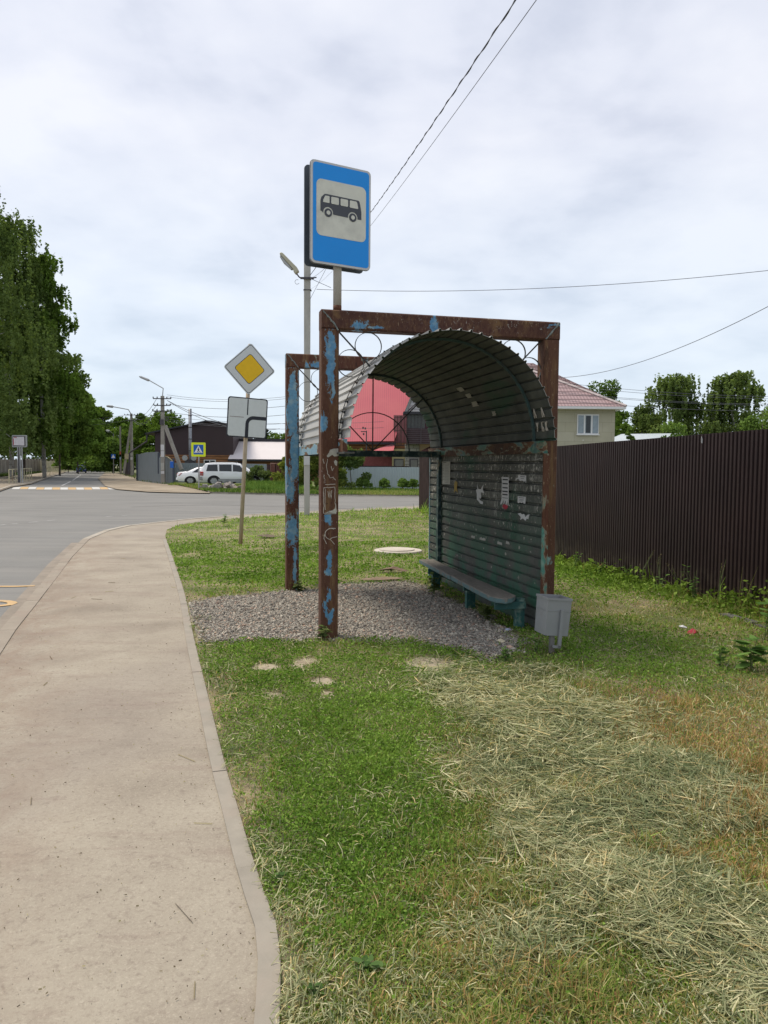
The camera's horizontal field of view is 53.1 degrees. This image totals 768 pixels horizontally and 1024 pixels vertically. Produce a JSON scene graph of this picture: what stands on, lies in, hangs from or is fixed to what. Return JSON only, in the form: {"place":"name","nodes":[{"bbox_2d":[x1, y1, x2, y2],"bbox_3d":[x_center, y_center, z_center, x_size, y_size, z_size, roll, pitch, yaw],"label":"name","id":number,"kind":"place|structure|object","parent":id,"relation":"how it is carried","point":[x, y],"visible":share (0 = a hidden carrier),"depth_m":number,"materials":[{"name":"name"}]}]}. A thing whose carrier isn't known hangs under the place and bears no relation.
{"place":"outdoors","nodes":[
{"label":"outdoors","id":0,"kind":"place"},
{"bbox_2d":[0,471,67,489],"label":"wood side pavement","id":1,"kind":"structure","parent":0,"point":[4,481],"depth_m":78.28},
{"bbox_2d":[12,435,26,482],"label":"roadside board","id":2,"kind":"object","parent":1,"relation":"on","point":[19,442],"visible":0.91,"depth_m":65.77,"materials":[{"name":"metal"}]},
{"bbox_2d":[52,465,178,492],"bbox_3d":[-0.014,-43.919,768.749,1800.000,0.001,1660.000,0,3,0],"label":"ground","id":3,"kind":"structure","parent":0,"point":[106,471],"depth_m":173.79,"materials":[{"name":"grey asphalt"}]},
{"bbox_2d":[0,458,41,473],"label":"concrete fence","id":4,"kind":"object","parent":3,"relation":"on","point":[34,464],"visible":0.5,"depth_m":135.40,"materials":[{"name":"grey concrete"}]},
{"bbox_2d":[0,193,58,459],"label":"birch tree","id":5,"kind":"object","parent":3,"relation":"on","point":[7,311],"visible":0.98,"depth_m":72.04,"materials":[{"name":"green plant"}]},
{"bbox_2d":[0,471,66,490],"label":"wood side kerb","id":6,"kind":"structure","parent":3,"relation":"on","point":[6,487],"depth_m":60.64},
{"bbox_2d":[0,318,73,476],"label":"leafy tree","id":7,"kind":"object","parent":3,"relation":"on","point":[38,450],"visible":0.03,"depth_m":95.13,"materials":[{"name":"green plant"}]},
{"bbox_2d":[0,208,83,477],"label":"birch tree","id":8,"kind":"object","parent":3,"relation":"on","point":[30,246],"visible":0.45,"depth_m":82.22,"materials":[{"name":"green plant"}]},
{"bbox_2d":[2,249,85,478],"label":"birch tree","id":9,"kind":"object","parent":3,"relation":"on","point":[66,380],"visible":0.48,"depth_m":86.62,"materials":[{"name":"green plant"}]},
{"bbox_2d":[40,460,58,472],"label":"plank fence","id":10,"kind":"object","parent":3,"relation":"on","point":[49,463],"visible":0.18,"depth_m":158.35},
{"bbox_2d":[31,355,95,475],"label":"leafy tree","id":11,"kind":"object","parent":3,"relation":"on","point":[82,427],"visible":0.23,"depth_m":110.65,"materials":[{"name":"green plant"}]},
{"bbox_2d":[51,457,82,472],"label":"leafy tree","id":12,"kind":"object","parent":3,"relation":"on","point":[64,465],"visible":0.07,"depth_m":148.43,"materials":[{"name":"green plant"}]},
{"bbox_2d":[58,393,106,473],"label":"leafy tree","id":13,"kind":"object","parent":3,"relation":"on","point":[95,438],"visible":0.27,"depth_m":133.41,"materials":[{"name":"green plant"}]},
{"bbox_2d":[85,403,105,462],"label":"leafy tree","id":14,"kind":"object","parent":3,"relation":"on","point":[100,425],"depth_m":169.35,"materials":[{"name":"green plant"}]},
{"bbox_2d":[66,436,135,472],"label":"leafy tree","id":15,"kind":"object","parent":3,"relation":"on","point":[95,462],"visible":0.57,"depth_m":144.34,"materials":[{"name":"green plant"}]},
{"bbox_2d":[87,406,116,461],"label":"leafy tree","id":16,"kind":"object","parent":3,"relation":"on","point":[106,415],"visible":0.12,"depth_m":202.69,"materials":[{"name":"green plant"}]},
{"bbox_2d":[104,416,137,469],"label":"leafy tree","id":17,"kind":"object","parent":3,"relation":"on","point":[123,424],"visible":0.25,"depth_m":147.75,"materials":[{"name":"green plant"}]},
{"bbox_2d":[116,422,143,468],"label":"leafy tree","id":18,"kind":"object","parent":3,"relation":"on","point":[124,435],"visible":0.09,"depth_m":125.62,"materials":[{"name":"green plant"}]},
{"bbox_2d":[127,413,154,461],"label":"leafy tree","id":19,"kind":"object","parent":3,"relation":"on","point":[138,430],"visible":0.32,"depth_m":119.29,"materials":[{"name":"green plant"}]},
{"bbox_2d":[139,410,185,453],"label":"leafy tree","id":20,"kind":"object","parent":3,"relation":"on","point":[170,423],"visible":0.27,"depth_m":117.56,"materials":[{"name":"green plant"}]},
{"bbox_2d":[659,421,688,437],"bbox_3d":[18.786,-3.440,49.966,2.785,4.941,2.938,2,4,30],"label":"leafy tree","id":21,"kind":"object","parent":3,"relation":"on","point":[672,428],"visible":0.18,"depth_m":49.59,"materials":[{"name":"green plant"}]},
{"bbox_2d":[700,393,726,426],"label":"birch tree","id":22,"kind":"object","parent":3,"relation":"on","point":[710,416],"visible":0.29,"depth_m":66.33,"materials":[{"name":"green plant"}]},
{"bbox_2d":[696,370,767,433],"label":"birch tree","id":23,"kind":"object","parent":3,"relation":"on","point":[739,386],"visible":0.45,"depth_m":64.84,"materials":[{"name":"green plant"}]},
{"bbox_2d":[739,406,767,430],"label":"leafy tree","id":24,"kind":"object","parent":3,"relation":"on","point":[751,421],"visible":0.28,"depth_m":39.92,"materials":[{"name":"green plant"}]},
{"bbox_2d":[98,473,209,492],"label":"sandy shoulder","id":25,"kind":"object","parent":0,"point":[118,481],"visible":0.79,"depth_m":60.17},
{"bbox_2d":[119,426,121,473],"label":"utility pole","id":26,"kind":"object","parent":25,"relation":"on","point":[120,451],"visible":1,"depth_m":124.51,"materials":[{"name":"grey concrete"}]},
{"bbox_2d":[106,405,137,474],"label":"street lamp","id":27,"kind":"object","parent":25,"relation":"on","point":[130,435],"visible":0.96,"depth_m":107.43,"materials":[{"name":"grey concrete"}]},
{"bbox_2d":[136,452,159,482],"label":"sheet fence","id":28,"kind":"object","parent":25,"relation":"on","point":[147,465],"visible":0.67,"depth_m":72.00,"materials":[{"name":"grey metal"}]},
{"bbox_2d":[159,456,174,483],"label":"sheet gate","id":29,"kind":"structure","parent":28,"relation":"attached to","point":[170,474],"depth_m":66.12,"materials":[{"name":"grey metal"}]},
{"bbox_2d":[139,376,182,483],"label":"street lamp","id":30,"kind":"object","parent":25,"relation":"on","point":[164,428],"visible":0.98,"depth_m":65.55,"materials":[{"name":"concrete"},{"name":"dark steel"},{"name":"glass"}]},
{"bbox_2d":[191,442,205,489],"bbox_3d":[-12.144,-2.942,50.398,0.920,3.206,0.123,0,3,-6],"label":"crossing sign","id":31,"kind":"object","parent":25,"relation":"on","point":[198,450],"visible":0.98,"depth_m":50.30,"materials":[{"name":"metal"}]},
{"bbox_2d":[0,506,418,1023],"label":"pavement","id":32,"kind":"structure","parent":0,"point":[73,884],"depth_m":3.47,"materials":[{"name":"beige concrete"}]},
{"bbox_2d":[0,564,250,1023],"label":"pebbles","id":33,"kind":"object","parent":32,"relation":"on","point":[129,845],"visible":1,"depth_m":3.00,"materials":[{"name":"stone"}]},
{"bbox_2d":[1,554,280,1018],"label":"straw litter","id":34,"kind":"object","parent":32,"relation":"on","point":[131,825],"visible":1,"depth_m":3.39,"materials":[{"name":"beige plant"}]},
{"bbox_2d":[163,539,280,1023],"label":"pavement edging","id":35,"kind":"object","parent":32,"relation":"on","point":[268,950],"visible":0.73,"depth_m":3.12,"materials":[{"name":"concrete"}]},
{"bbox_2d":[0,471,418,616],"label":"road","id":36,"kind":"structure","parent":0,"point":[31,550],"depth_m":29.09,"materials":[{"name":"grey asphalt"}]},
{"bbox_2d":[8,468,31,483],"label":"pedestrian railing","id":37,"kind":"object","parent":36,"relation":"on","point":[15,476],"visible":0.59,"depth_m":70.34,"materials":[{"name":"grey metal"}]},
{"bbox_2d":[0,543,77,628],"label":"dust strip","id":38,"kind":"object","parent":36,"relation":"on","point":[11,610],"visible":0.64,"depth_m":10.67,"materials":[{"name":"beige sand"}]},
{"bbox_2d":[0,539,88,653],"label":"road kerb","id":39,"kind":"structure","parent":36,"relation":"on","point":[13,623],"depth_m":8.93,"materials":[{"name":"grey concrete"}]},
{"bbox_2d":[83,506,412,538],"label":"road kerb","id":40,"kind":"structure","parent":36,"relation":"on","point":[97,534],"depth_m":21.86,"materials":[{"name":"grey concrete"}]},
{"bbox_2d":[208,491,418,495],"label":"kerb","id":41,"kind":"structure","parent":36,"relation":"on","point":[303,494],"depth_m":45.94,"materials":[{"name":"concrete"}]},
{"bbox_2d":[177,481,314,485],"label":"verge ground","id":42,"kind":"structure","parent":0,"point":[234,483],"depth_m":67.11,"materials":[{"name":"green plant"}]},
{"bbox_2d":[182,409,196,462],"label":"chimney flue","id":43,"kind":"object","parent":42,"relation":"on","point":[190,460],"visible":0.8,"depth_m":75.53,"materials":[{"name":"metal"}]},
{"bbox_2d":[128,420,252,472],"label":"barn","id":44,"kind":"structure","parent":42,"relation":"on","point":[221,445],"depth_m":79.70,"materials":[{"name":"brown wood"}]},
{"bbox_2d":[176,467,235,483],"bbox_3d":[-14.328,-3.041,63.877,5.575,1.470,1.810,0,3,-10],"label":"parked car","id":45,"kind":"object","parent":42,"relation":"on","point":[189,476],"visible":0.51,"depth_m":62.73,"materials":[{"name":"white paint"}]},
{"bbox_2d":[175,463,266,482],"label":"sheet fence","id":46,"kind":"object","parent":42,"relation":"on","point":[187,466],"visible":0.17,"depth_m":69.52,"materials":[{"name":"grey metal"}]},
{"bbox_2d":[200,481,245,488],"bbox_3d":[-10.513,-1.663,50.142,3.379,0.676,1.365,0,3,0],"label":"rubble heap","id":47,"kind":"object","parent":42,"relation":"on","point":[229,484],"visible":0.55,"depth_m":49.79,"materials":[{"name":"grey stone"}]},
{"bbox_2d":[200,462,263,483],"bbox_3d":[-11.859,-3.009,60.578,5.412,1.835,2.260,0,3,-7],"label":"parked car","id":48,"kind":"object","parent":42,"relation":"on","point":[213,472],"visible":0.59,"depth_m":59.61,"materials":[{"name":"silver metal"}]},
{"bbox_2d":[246,465,271,481],"bbox_3d":[-9.856,-2.776,60.045,2.392,1.869,2.170,0,3,0],"label":"shrub","id":49,"kind":"object","parent":42,"relation":"on","point":[259,471],"visible":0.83,"depth_m":59.48,"materials":[{"name":"green plant"}]},
{"bbox_2d":[228,439,318,480],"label":"annex","id":50,"kind":"object","parent":42,"relation":"on","point":[264,451],"visible":0.39,"depth_m":80.59,"materials":[{"name":"metal"}]},
{"bbox_2d":[267,431,284,438],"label":"leafy tree","id":51,"kind":"object","parent":42,"relation":"on","point":[272,435],"visible":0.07,"depth_m":115.96,"materials":[{"name":"green plant"}]},
{"bbox_2d":[240,479,313,490],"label":"tall weeds","id":52,"kind":"object","parent":42,"relation":"on","point":[261,484],"visible":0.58,"depth_m":49.77,"materials":[{"name":"green plant"}]},
{"bbox_2d":[267,463,303,480],"bbox_3d":[-7.952,-3.011,62.031,2.961,1.930,0.620,0,3,0],"label":"pillar fence","id":53,"kind":"object","parent":42,"relation":"on","point":[272,467],"visible":0.24,"depth_m":61.78,"materials":[{"name":"red brick"}]},
{"bbox_2d":[270,456,302,481],"bbox_3d":[-7.210,-3.134,57.827,2.875,2.887,2.422,0,3,0],"label":"shrub","id":54,"kind":"object","parent":42,"relation":"on","point":[277,476],"visible":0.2,"depth_m":57.71,"materials":[{"name":"green plant"}]},
{"bbox_2d":[167,481,418,494],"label":"turf","id":55,"kind":"structure","parent":42,"relation":"on","point":[374,491],"depth_m":46.66,"materials":[{"name":"green plant"}]},
{"bbox_2d":[299,443,345,486],"bbox_3d":[-4.486,-3.049,50.386,4.059,3.644,3.643,0,3,0],"label":"shrub","id":56,"kind":"object","parent":42,"relation":"on","point":[314,466],"visible":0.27,"depth_m":49.78,"materials":[{"name":"green plant"}]},
{"bbox_2d":[338,445,371,487],"bbox_3d":[-2.158,-2.891,51.404,2.789,3.244,2.312,0,3,0],"label":"shrub","id":57,"kind":"object","parent":42,"relation":"on","point":[352,462],"visible":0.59,"depth_m":50.90,"materials":[{"name":"green plant"}]},
{"bbox_2d":[355,477,372,487],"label":"shrub","id":58,"kind":"object","parent":42,"relation":"on","point":[362,482],"visible":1,"depth_m":51.08,"materials":[{"name":"green plant"}]},
{"bbox_2d":[343,467,418,488],"bbox_3d":[0.321,-2.321,53.841,9.834,1.677,0.312,1,3,6],"label":"sheet fence","id":59,"kind":"object","parent":42,"relation":"on","point":[393,475],"visible":0.26,"depth_m":53.98,"materials":[{"name":"grey metal"}]},
{"bbox_2d":[379,478,390,487],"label":"shrub","id":60,"kind":"object","parent":42,"relation":"on","point":[384,482],"visible":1,"depth_m":51.06,"materials":[{"name":"green plant"}]},
{"bbox_2d":[340,378,430,466],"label":"red roof house","id":61,"kind":"structure","parent":42,"relation":"on","point":[395,403],"depth_m":72.51,"materials":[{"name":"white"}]},
{"bbox_2d":[397,478,409,487],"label":"shrub","id":62,"kind":"object","parent":42,"relation":"on","point":[402,482],"visible":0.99,"depth_m":51.09,"materials":[{"name":"green plant"}]},
{"bbox_2d":[405,479,418,488],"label":"shrub","id":63,"kind":"object","parent":42,"relation":"on","point":[413,483],"visible":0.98,"depth_m":51.06,"materials":[{"name":"green plant"}]},
{"bbox_2d":[527,363,626,445],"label":"pale house","id":64,"kind":"structure","parent":42,"relation":"on","point":[581,422],"depth_m":49.75,"materials":[{"name":"paint"}]},
{"bbox_2d":[576,414,599,434],"bbox_3d":[13.180,-5.632,49.709,1.501,1.347,0.190,0,3,0],"label":"window","id":65,"kind":"structure","parent":64,"relation":"in","point":[587,424],"depth_m":49.67,"materials":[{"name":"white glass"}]},
{"bbox_2d":[588,378,633,436],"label":"leafy tree","id":66,"kind":"object","parent":42,"relation":"on","point":[612,395],"visible":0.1,"depth_m":76.68,"materials":[{"name":"green plant"}]},
{"bbox_2d":[615,410,631,433],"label":"leafy tree","id":67,"kind":"object","parent":42,"relation":"on","point":[625,415],"visible":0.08,"depth_m":81.48,"materials":[{"name":"green plant"}]},
{"bbox_2d":[625,426,635,439],"bbox_3d":[16.489,-3.443,51.813,1.226,4.689,1.308,0,3,0],"label":"leafy tree","id":68,"kind":"object","parent":42,"relation":"on","point":[629,431],"visible":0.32,"depth_m":51.60,"materials":[{"name":"green plant"}]},
{"bbox_2d":[628,403,654,433],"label":"birch tree","id":69,"kind":"object","parent":42,"relation":"on","point":[638,412],"visible":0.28,"depth_m":71.25,"materials":[{"name":"green plant"}]},
{"bbox_2d":[614,433,679,440],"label":"pale roof","id":70,"kind":"structure","parent":42,"relation":"on","point":[621,437],"depth_m":62.77,"materials":[{"name":"white metal"}]},
{"bbox_2d":[632,373,707,435],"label":"birch tree","id":71,"kind":"object","parent":42,"relation":"on","point":[677,384],"visible":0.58,"depth_m":68.26,"materials":[{"name":"green plant"}]},
{"bbox_2d":[0,0,767,459],"label":"sky","id":72,"kind":"structure","parent":0,"point":[160,150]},
{"bbox_2d":[165,502,767,1023],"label":"verge ground","id":73,"kind":"structure","parent":0,"point":[241,803],"depth_m":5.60,"materials":[{"name":"green plant"}]},
{"bbox_2d":[224,344,273,543],"bbox_3d":[-2.684,-1.280,15.342,0.989,4.099,0.112,-1,4,-20],"label":"priority sign","id":74,"kind":"object","parent":73,"relation":"on","point":[249,368],"visible":0.98,"depth_m":15.23,"materials":[{"name":"metal"}]},
{"bbox_2d":[252,664,279,673],"bbox_3d":[-0.929,1.247,6.039,0.244,0.039,0.291,0,3,0],"label":"paving fragment","id":75,"kind":"object","parent":73,"relation":"on","point":[265,667],"visible":0.28,"depth_m":6.09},
{"bbox_2d":[289,657,315,670],"bbox_3d":[-0.640,1.239,6.213,0.248,0.039,0.344,2,4,31],"label":"paving fragment","id":76,"kind":"object","parent":73,"relation":"on","point":[303,661],"visible":0.38,"depth_m":6.23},
{"bbox_2d":[280,252,330,515],"bbox_3d":[-2.384,-3.925,24.208,1.796,8.728,0.387,0,3,-12],"label":"utility pole","id":77,"kind":"object","parent":73,"relation":"on","point":[288,263],"visible":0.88,"depth_m":24.10,"materials":[{"name":"concrete"}]},
{"bbox_2d":[310,0,515,278],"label":"overhead cable","id":78,"kind":"object","parent":77,"relation":"attached to","point":[514,1],"visible":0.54,"depth_m":4.75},
{"bbox_2d":[321,0,535,281],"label":"overhead cable","id":79,"kind":"object","parent":77,"relation":"attached to","point":[465,98],"visible":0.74,"depth_m":4.64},
{"bbox_2d":[317,270,767,290],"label":"overhead cable","id":80,"kind":"object","parent":77,"relation":"attached to","point":[561,287],"visible":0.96,"depth_m":21.62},
{"bbox_2d":[307,982,324,1002],"bbox_3d":[-0.203,1.446,2.296,0.058,0.078,0.057,0,3,0],"label":"rosette","id":81,"kind":"object","parent":73,"relation":"on","point":[313,987],"visible":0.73,"depth_m":2.30,"materials":[{"name":"green plant"}]},
{"bbox_2d":[311,677,335,687],"bbox_3d":[-0.448,1.273,5.672,0.193,0.039,0.258,0,3,0],"label":"paving fragment","id":82,"kind":"object","parent":73,"relation":"on","point":[323,679],"visible":0.34,"depth_m":5.68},
{"bbox_2d":[315,624,332,641],"bbox_3d":[-0.545,1.103,6.915,0.168,0.212,0.163,4,5,42],"label":"grass tuft","id":83,"kind":"object","parent":73,"relation":"on","point":[323,635],"visible":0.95,"depth_m":6.93,"materials":[{"name":"green plant"}]},
{"bbox_2d":[188,580,533,662],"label":"gravel","id":84,"kind":"structure","parent":73,"relation":"on","point":[385,597],"depth_m":8.02,"materials":[{"name":"grey gravel"}]},
{"bbox_2d":[426,571,439,593],"bbox_3d":[0.606,0.895,9.535,0.204,0.333,0.220,-1,4,-16],"label":"grass tuft","id":85,"kind":"object","parent":84,"relation":"on","point":[434,585],"visible":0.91,"depth_m":9.52,"materials":[{"name":"green plant"}]},
{"bbox_2d":[474,602,490,619],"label":"grass tuft","id":86,"kind":"object","parent":84,"relation":"on","point":[486,610],"visible":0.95,"depth_m":7.95,"materials":[{"name":"green plant"}]},
{"bbox_2d":[351,954,384,976],"bbox_3d":[-0.050,1.438,2.423,0.109,0.082,0.078,0,3,0],"label":"rosette","id":87,"kind":"object","parent":73,"relation":"on","point":[377,963],"visible":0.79,"depth_m":2.42,"materials":[{"name":"green plant"}]},
{"bbox_2d":[362,577,402,579],"bbox_3d":[-0.025,0.917,10.663,0.622,0.045,0.176,0,3,0],"label":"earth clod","id":88,"kind":"object","parent":73,"relation":"on","point":[381,578],"visible":0.93,"depth_m":10.62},
{"bbox_2d":[374,547,421,554],"bbox_3d":[0.262,0.769,14.340,0.900,0.168,0.900,0,3,0],"label":"manhole cover","id":89,"kind":"object","parent":73,"relation":"on","point":[397,550],"visible":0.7,"depth_m":14.14,"materials":[{"name":"concrete"}]},
{"bbox_2d":[285,309,559,639],"bbox_3d":[0.183,-0.370,8.785,2.322,3.100,3.960,0,3,-14],"label":"bus shelter","id":90,"kind":"object","parent":73,"relation":"on","point":[432,364],"visible":1,"depth_m":7.97,"materials":[{"name":"metal"}]},
{"bbox_2d":[304,159,370,309],"bbox_3d":[-0.417,-2.451,6.940,0.603,1.284,0.159,-2,4,-30],"label":"bus stop sign","id":91,"kind":"object","parent":90,"relation":"on","point":[337,214],"visible":0.99,"depth_m":6.86,"materials":[{"name":"metal"}]},
{"bbox_2d":[441,461,449,483],"bbox_3d":[0.814,-0.521,10.217,0.006,0.298,0.399,0,4,-14],"label":"timetable","id":92,"kind":"object","parent":90,"relation":"attached to","point":[445,473],"visible":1,"depth_m":10.20,"materials":[{"name":"paper"}]},
{"bbox_2d":[500,477,508,504],"bbox_3d":[1.293,-0.224,8.248,0.005,0.301,0.230,0,4,-14],"label":"tear off notice","id":93,"kind":"object","parent":90,"relation":"attached to","point":[505,488],"visible":1,"depth_m":8.22,"materials":[{"name":"white paper"}]},
{"bbox_2d":[402,657,456,671],"bbox_3d":[0.355,1.247,6.212,0.469,0.039,0.484,0,3,0],"label":"paving fragment","id":94,"kind":"object","parent":73,"relation":"on","point":[423,660],"visible":0.24,"depth_m":6.26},
{"bbox_2d":[419,559,525,630],"bbox_3d":[0.948,0.931,8.906,0.383,0.400,3.143,0,3,-11],"label":"bench","id":95,"kind":"object","parent":73,"relation":"on","point":[498,597],"visible":0.92,"depth_m":8.10,"materials":[{"name":"paint"}]},
{"bbox_2d":[185,590,767,1023],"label":"cut hay","id":96,"kind":"object","parent":73,"relation":"on","point":[675,910],"visible":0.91,"depth_m":3.21,"materials":[{"name":"beige plant"}]},
{"bbox_2d":[498,646,511,661],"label":"weed","id":97,"kind":"object","parent":73,"relation":"on","point":[504,653],"visible":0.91,"depth_m":6.26,"materials":[{"name":"green plant"}]},
{"bbox_2d":[531,634,544,651],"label":"weed","id":98,"kind":"object","parent":73,"relation":"on","point":[537,646],"visible":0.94,"depth_m":6.55,"materials":[{"name":"green plant"}]},
{"bbox_2d":[535,594,572,655],"bbox_3d":[1.458,1.018,6.628,0.246,0.604,0.244,0,4,-14],"label":"litter bin","id":99,"kind":"object","parent":73,"relation":"on","point":[552,617],"visible":0.96,"depth_m":6.53,"materials":[{"name":"grey metal"}]},
{"bbox_2d":[419,429,767,629],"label":"ribbed fence","id":100,"kind":"object","parent":73,"relation":"on","point":[699,503],"visible":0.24,"depth_m":9.88,"materials":[{"name":"metal"}]},
{"bbox_2d":[682,564,698,596],"bbox_3d":[3.657,0.868,9.155,0.209,0.480,0.235,0,3,0],"label":"weed","id":101,"kind":"object","parent":73,"relation":"on","point":[692,588],"visible":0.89,"depth_m":9.15,"materials":[{"name":"green plant"}]},
{"bbox_2d":[712,645,729,668],"bbox_3d":[2.694,1.164,6.168,0.138,0.227,0.132,-2,4,-32],"label":"weed","id":102,"kind":"object","parent":73,"relation":"on","point":[718,660],"visible":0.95,"depth_m":6.16,"materials":[{"name":"green plant"}]},
{"bbox_2d":[732,634,767,668],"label":"weed","id":103,"kind":"object","parent":73,"relation":"on","point":[755,649],"visible":0.93,"depth_m":6.07,"materials":[{"name":"green plant"}]},
{"bbox_2d":[756,598,767,639],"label":"weed","id":104,"kind":"object","parent":73,"relation":"on","point":[764,613],"visible":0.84,"depth_m":7.21,"materials":[{"name":"green plant"}]},
{"bbox_2d":[560,385,764,398],"bbox_3d":[19.920,-7.435,47.642,19.097,0.799,0.020,0,3,0],"label":"overhead cable","id":105,"kind":"object","parent":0,"point":[675,395],"visible":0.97,"depth_m":47.65,"materials":[{"name":"black rubber"}]},
{"bbox_2d":[560,306,767,377],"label":"overhead cable","id":106,"kind":"object","parent":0,"point":[672,350],"visible":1,"depth_m":34.35,"materials":[{"name":"black rubber"}]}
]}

